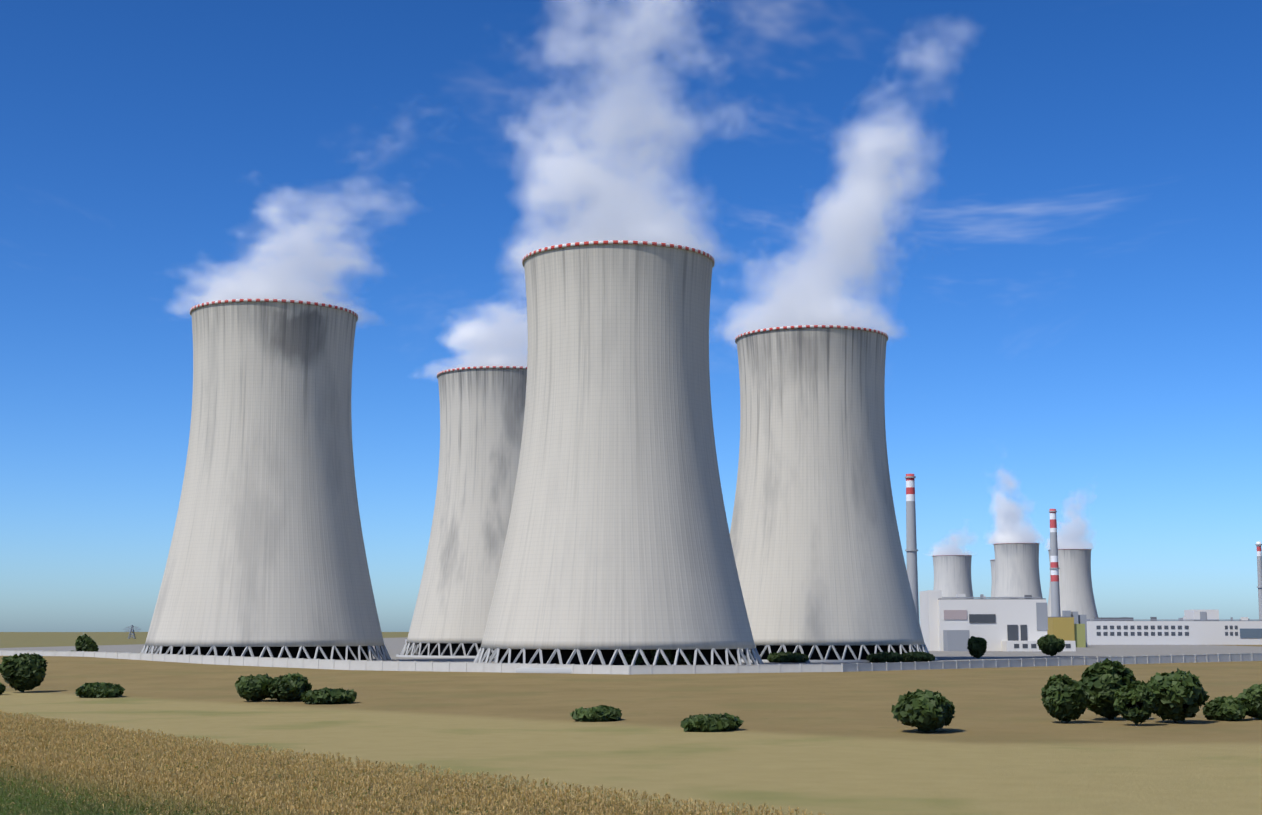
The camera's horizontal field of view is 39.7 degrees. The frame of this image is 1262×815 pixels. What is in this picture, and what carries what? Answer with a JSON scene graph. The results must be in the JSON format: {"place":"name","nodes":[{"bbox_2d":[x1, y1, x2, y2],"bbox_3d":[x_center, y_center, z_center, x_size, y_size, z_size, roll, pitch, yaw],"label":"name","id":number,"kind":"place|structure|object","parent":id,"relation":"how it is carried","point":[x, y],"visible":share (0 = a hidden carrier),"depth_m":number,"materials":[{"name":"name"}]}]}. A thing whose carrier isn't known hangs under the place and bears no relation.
{"place":"outdoors","nodes":[
{"label":"outdoors","id":0,"kind":"place"},
{"bbox_2d":[0,709,834,814],"bbox_3d":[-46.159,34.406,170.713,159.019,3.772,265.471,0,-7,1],"label":"corn field","id":1,"kind":"structure","parent":0,"point":[84,778],"depth_m":136.06,"materials":[{"name":"yellow plant"}]},
{"bbox_2d":[0,632,1261,814],"bbox_3d":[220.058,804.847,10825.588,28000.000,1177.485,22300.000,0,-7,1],"label":"ground","id":2,"kind":"structure","parent":0,"point":[1004,742],"depth_m":253.83,"materials":[{"name":"beige soil"}]},
{"bbox_2d":[0,683,5,694],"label":"bush","id":3,"kind":"object","parent":2,"relation":"on","point":[2,688],"visible":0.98,"depth_m":400.61,"materials":[{"name":"green plant"}]},
{"bbox_2d":[0,653,48,692],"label":"bush","id":4,"kind":"object","parent":2,"relation":"on","point":[21,672],"visible":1,"depth_m":412.71,"materials":[{"name":"green plant"}]},
{"bbox_2d":[75,634,98,651],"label":"tree","id":5,"kind":"object","parent":2,"relation":"on","point":[84,642],"visible":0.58,"depth_m":629.20,"materials":[{"name":"green plant"}]},
{"bbox_2d":[75,682,124,697],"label":"bush","id":6,"kind":"object","parent":2,"relation":"on","point":[98,690],"visible":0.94,"depth_m":382.09,"materials":[{"name":"green plant"}]},
{"bbox_2d":[125,625,139,638],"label":"power pylon","id":7,"kind":"object","parent":2,"relation":"on","point":[130,631],"visible":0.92,"depth_m":2587.65,"materials":[{"name":"metal"}]},
{"bbox_2d":[234,673,272,700],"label":"bush","id":8,"kind":"object","parent":2,"relation":"on","point":[248,688],"visible":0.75,"depth_m":356.81,"materials":[{"name":"green plant"}]},
{"bbox_2d":[141,299,395,660],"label":"cooling tower","id":9,"kind":"structure","parent":2,"relation":"on","point":[267,557],"depth_m":600.60,"materials":[{"name":"concrete"}]},
{"bbox_2d":[261,672,312,700],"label":"bush","id":10,"kind":"object","parent":2,"relation":"on","point":[290,687],"visible":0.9,"depth_m":355.93,"materials":[{"name":"green plant"}]},
{"bbox_2d":[300,687,356,703],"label":"bush","id":11,"kind":"object","parent":2,"relation":"on","point":[325,695],"visible":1,"depth_m":344.18,"materials":[{"name":"green plant"}]},
{"bbox_2d":[396,366,526,657],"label":"cooling tower","id":12,"kind":"structure","parent":2,"relation":"on","point":[482,409],"depth_m":754.00,"materials":[{"name":"concrete"}]},
{"bbox_2d":[570,705,621,721],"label":"bush","id":13,"kind":"object","parent":2,"relation":"on","point":[602,713],"visible":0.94,"depth_m":279.59,"materials":[{"name":"green plant"}]},
{"bbox_2d":[473,240,762,672],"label":"cooling tower","id":14,"kind":"structure","parent":2,"relation":"on","point":[617,544],"depth_m":510.08,"materials":[{"name":"concrete"}]},
{"bbox_2d":[0,650,1261,673],"bbox_3d":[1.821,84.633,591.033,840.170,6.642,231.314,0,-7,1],"label":"perimeter wall","id":15,"kind":"structure","parent":2,"relation":"on","point":[381,665],"depth_m":516.41,"materials":[{"name":"concrete"}]},
{"bbox_2d":[623,650,644,664],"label":"tree","id":16,"kind":"object","parent":2,"relation":"on","point":[630,657],"visible":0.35,"depth_m":491.75,"materials":[{"name":"green plant"}]},
{"bbox_2d":[680,652,691,664],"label":"tree","id":17,"kind":"object","parent":2,"relation":"on","point":[688,656],"visible":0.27,"depth_m":496.94,"materials":[{"name":"green plant"}]},
{"bbox_2d":[680,712,743,731],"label":"bush","id":18,"kind":"object","parent":2,"relation":"on","point":[708,722],"visible":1,"depth_m":252.09,"materials":[{"name":"green plant"}]},
{"bbox_2d":[767,651,808,662],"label":"bush","id":19,"kind":"object","parent":2,"relation":"on","point":[787,657],"visible":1,"depth_m":619.91,"materials":[{"name":"green plant"}]},
{"bbox_2d":[730,325,936,661],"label":"cooling tower","id":20,"kind":"structure","parent":2,"relation":"on","point":[818,554],"depth_m":652.51,"materials":[{"name":"concrete"}]},
{"bbox_2d":[866,651,903,662],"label":"bush","id":21,"kind":"object","parent":2,"relation":"on","point":[888,657],"visible":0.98,"depth_m":619.27,"materials":[{"name":"green plant"}]},
{"bbox_2d":[905,474,918,645],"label":"chimney","id":22,"kind":"object","parent":2,"relation":"on","point":[911,550],"visible":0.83,"depth_m":1269.73,"materials":[{"name":"concrete"}]},
{"bbox_2d":[902,651,934,661],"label":"bush","id":23,"kind":"object","parent":2,"relation":"on","point":[917,656],"visible":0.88,"depth_m":624.19,"materials":[{"name":"green plant"}]},
{"bbox_2d":[891,689,955,731],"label":"bush","id":24,"kind":"object","parent":2,"relation":"on","point":[925,710],"visible":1,"depth_m":245.43,"materials":[{"name":"green plant"}]},
{"bbox_2d":[932,555,972,596],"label":"cooling tower","id":25,"kind":"structure","parent":2,"relation":"on","point":[952,575],"depth_m":2636.33,"materials":[{"name":"concrete"}]},
{"bbox_2d":[967,636,986,658],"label":"tree","id":26,"kind":"object","parent":2,"relation":"on","point":[976,647],"visible":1,"depth_m":700.90,"materials":[{"name":"green plant"}]},
{"bbox_2d":[990,559,994,596],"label":"cooling tower","id":27,"kind":"structure","parent":2,"relation":"on","point":[992,562],"depth_m":2811.06,"materials":[{"name":"concrete"}]},
{"bbox_2d":[920,590,1075,650],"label":"industrial building","id":28,"kind":"structure","parent":2,"relation":"on","point":[996,624],"depth_m":981.17,"materials":[{"name":"white paint"}]},
{"bbox_2d":[942,594,1040,597],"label":"roof","id":29,"kind":"structure","parent":28,"relation":"on","point":[981,596],"depth_m":986.60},
{"bbox_2d":[993,543,1042,597],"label":"cooling tower","id":30,"kind":"structure","parent":2,"relation":"on","point":[1017,570],"depth_m":2273.65,"materials":[{"name":"concrete"}]},
{"bbox_2d":[1037,634,1064,655],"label":"tree","id":31,"kind":"object","parent":2,"relation":"on","point":[1051,645],"visible":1,"depth_m":777.01,"materials":[{"name":"green plant"}]},
{"bbox_2d":[1049,509,1060,616],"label":"chimney","id":32,"kind":"object","parent":2,"relation":"on","point":[1055,596],"visible":0.9,"depth_m":1634.72,"materials":[{"name":"concrete"}]},
{"bbox_2d":[1041,674,1089,722],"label":"bush","id":33,"kind":"object","parent":2,"relation":"on","point":[1065,698],"visible":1,"depth_m":265.64,"materials":[{"name":"green plant"}]},
{"bbox_2d":[1047,611,1086,646],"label":"industrial building","id":34,"kind":"structure","parent":2,"relation":"on","point":[1069,626],"depth_m":1178.05,"materials":[{"name":"yellow"}]},
{"bbox_2d":[1047,549,1097,620],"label":"cooling tower","id":35,"kind":"structure","parent":2,"relation":"on","point":[1076,588],"depth_m":2436.47,"materials":[{"name":"concrete"}]},
{"bbox_2d":[1080,658,1140,719],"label":"bush","id":36,"kind":"object","parent":2,"relation":"on","point":[1104,680],"visible":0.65,"depth_m":272.06,"materials":[{"name":"green plant"}]},
{"bbox_2d":[1113,680,1157,725],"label":"bush","id":37,"kind":"object","parent":2,"relation":"on","point":[1135,702],"visible":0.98,"depth_m":259.64,"materials":[{"name":"green plant"}]},
{"bbox_2d":[1087,610,1261,644],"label":"long office building","id":38,"kind":"structure","parent":2,"relation":"on","point":[1203,630],"depth_m":1372.54,"materials":[{"name":"white paint"}]},
{"bbox_2d":[1087,617,1261,620],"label":"roof","id":39,"kind":"structure","parent":38,"relation":"on","point":[1185,618],"depth_m":1376.48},
{"bbox_2d":[1147,668,1209,722],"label":"bush","id":40,"kind":"object","parent":2,"relation":"on","point":[1181,695],"visible":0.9,"depth_m":263.96,"materials":[{"name":"green plant"}]},
{"bbox_2d":[1202,695,1247,720],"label":"bush","id":41,"kind":"object","parent":2,"relation":"on","point":[1225,708],"visible":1,"depth_m":271.12,"materials":[{"name":"green plant"}]},
{"bbox_2d":[1236,684,1261,719],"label":"bush","id":42,"kind":"object","parent":2,"relation":"on","point":[1250,698],"visible":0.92,"depth_m":272.02,"materials":[{"name":"green plant"}]},
{"bbox_2d":[1255,542,1261,618],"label":"boiler chimney","id":43,"kind":"object","parent":2,"relation":"on","point":[1259,560],"visible":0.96,"depth_m":1473.94,"materials":[{"name":"concrete"}]},
{"bbox_2d":[0,0,1261,631],"label":"sky","id":44,"kind":"structure","parent":0,"point":[1048,213],"materials":[{"name":"blue"}]}
]}

